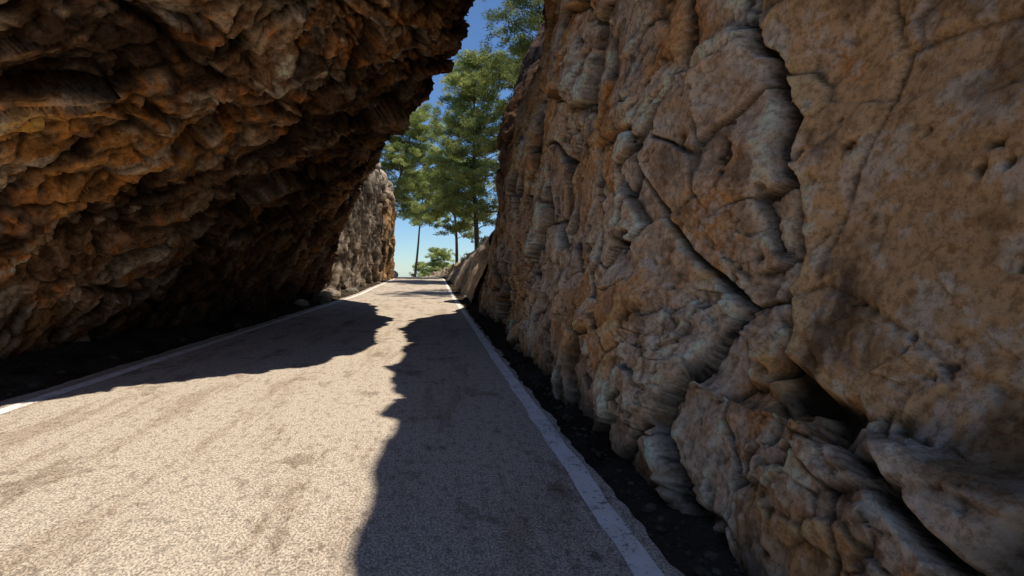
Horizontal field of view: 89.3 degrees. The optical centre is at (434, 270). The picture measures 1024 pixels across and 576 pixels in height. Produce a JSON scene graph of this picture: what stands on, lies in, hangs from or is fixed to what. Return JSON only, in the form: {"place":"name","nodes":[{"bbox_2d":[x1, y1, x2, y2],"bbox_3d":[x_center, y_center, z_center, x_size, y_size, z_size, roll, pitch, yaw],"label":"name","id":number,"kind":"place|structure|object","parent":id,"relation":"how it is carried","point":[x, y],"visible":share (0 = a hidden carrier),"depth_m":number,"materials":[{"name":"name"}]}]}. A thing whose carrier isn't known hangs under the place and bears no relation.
{"place":"outdoors","nodes":[
{"label":"outdoors","id":0,"kind":"place"},
{"bbox_2d":[0,277,684,575],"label":"road","id":1,"kind":"structure","parent":0,"point":[390,428],"depth_m":3.96,"materials":[{"name":"grey asphalt"}]},
{"bbox_2d":[0,278,394,413],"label":"road marking","id":2,"kind":"object","parent":1,"relation":"on","point":[41,397],"visible":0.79,"depth_m":7.68,"materials":[{"name":"paint"}]},
{"bbox_2d":[438,277,664,575],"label":"road marking","id":3,"kind":"object","parent":1,"relation":"on","point":[643,563],"visible":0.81,"depth_m":3.59,"materials":[{"name":"paint"}]},
{"bbox_2d":[0,276,746,575],"bbox_3d":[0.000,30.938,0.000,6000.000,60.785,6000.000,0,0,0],"label":"ground","id":4,"kind":"structure","parent":0,"point":[699,535],"depth_m":6.73,"materials":[{"name":"black soil"}]},
{"bbox_2d":[0,0,474,358],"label":"overhanging rock","id":5,"kind":"object","parent":4,"relation":"on","point":[172,162],"visible":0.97,"depth_m":8.78,"materials":[{"name":"brown stone"}]},
{"bbox_2d":[320,162,396,291],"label":"rock wall","id":6,"kind":"structure","parent":4,"relation":"on","point":[366,247],"depth_m":41.47,"materials":[{"name":"brown stone"}]},
{"bbox_2d":[380,102,447,215],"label":"pine tree","id":7,"kind":"object","parent":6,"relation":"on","point":[405,163],"visible":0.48,"depth_m":64.56,"materials":[{"name":"green plant"}]},
{"bbox_2d":[7,270,721,575],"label":"loose stones","id":8,"kind":"object","parent":4,"relation":"on","point":[326,295],"visible":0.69,"depth_m":5.76,"materials":[{"name":"grey stone"}]},
{"bbox_2d":[409,261,430,276],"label":"pine tree","id":9,"kind":"object","parent":4,"relation":"on","point":[419,269],"visible":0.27,"depth_m":111.33,"materials":[{"name":"green plant"}]},
{"bbox_2d":[393,168,451,276],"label":"pine tree","id":10,"kind":"object","parent":4,"relation":"on","point":[421,215],"visible":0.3,"depth_m":84.77,"materials":[{"name":"green plant"}]},
{"bbox_2d":[417,247,454,275],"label":"tree","id":11,"kind":"object","parent":4,"relation":"on","point":[443,254],"visible":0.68,"depth_m":95.11,"materials":[{"name":"green plant"}]},
{"bbox_2d":[473,0,1023,575],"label":"rock cliff","id":12,"kind":"structure","parent":4,"relation":"on","point":[753,278],"depth_m":2.84,"materials":[{"name":"brown stone"}]},
{"bbox_2d":[425,230,494,302],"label":"rocky bank","id":13,"kind":"structure","parent":0,"point":[466,274],"depth_m":29.56,"materials":[{"name":"brown stone"}]},
{"bbox_2d":[401,146,495,263],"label":"pine tree","id":14,"kind":"object","parent":13,"relation":"on","point":[435,213],"visible":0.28,"depth_m":61.27,"materials":[{"name":"green plant"}]},
{"bbox_2d":[417,48,509,249],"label":"pine tree","id":15,"kind":"object","parent":13,"relation":"on","point":[468,126],"visible":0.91,"depth_m":48.14,"materials":[{"name":"green plant"}]},
{"bbox_2d":[458,252,468,260],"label":"shrub","id":16,"kind":"object","parent":13,"relation":"on","point":[466,254],"visible":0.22,"depth_m":54.80,"materials":[{"name":"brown plant"}]},
{"bbox_2d":[479,235,487,243],"bbox_3d":[3.778,-2.076,35.881,1.521,0.910,1.936,0,0,-24],"label":"shrub","id":17,"kind":"object","parent":13,"relation":"on","point":[481,239],"visible":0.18,"depth_m":35.87,"materials":[{"name":"green plant"}]},
{"bbox_2d":[465,24,535,148],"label":"pine tree","id":18,"kind":"object","parent":13,"relation":"on","point":[498,59],"visible":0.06,"depth_m":44.06,"materials":[{"name":"green plant"}]},
{"bbox_2d":[473,0,543,93],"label":"pine tree","id":19,"kind":"object","parent":13,"relation":"on","point":[533,23],"visible":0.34,"depth_m":31.00,"materials":[{"name":"green plant"}]},
{"bbox_2d":[379,0,542,276],"label":"sky","id":20,"kind":"structure","parent":0,"point":[406,235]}
]}

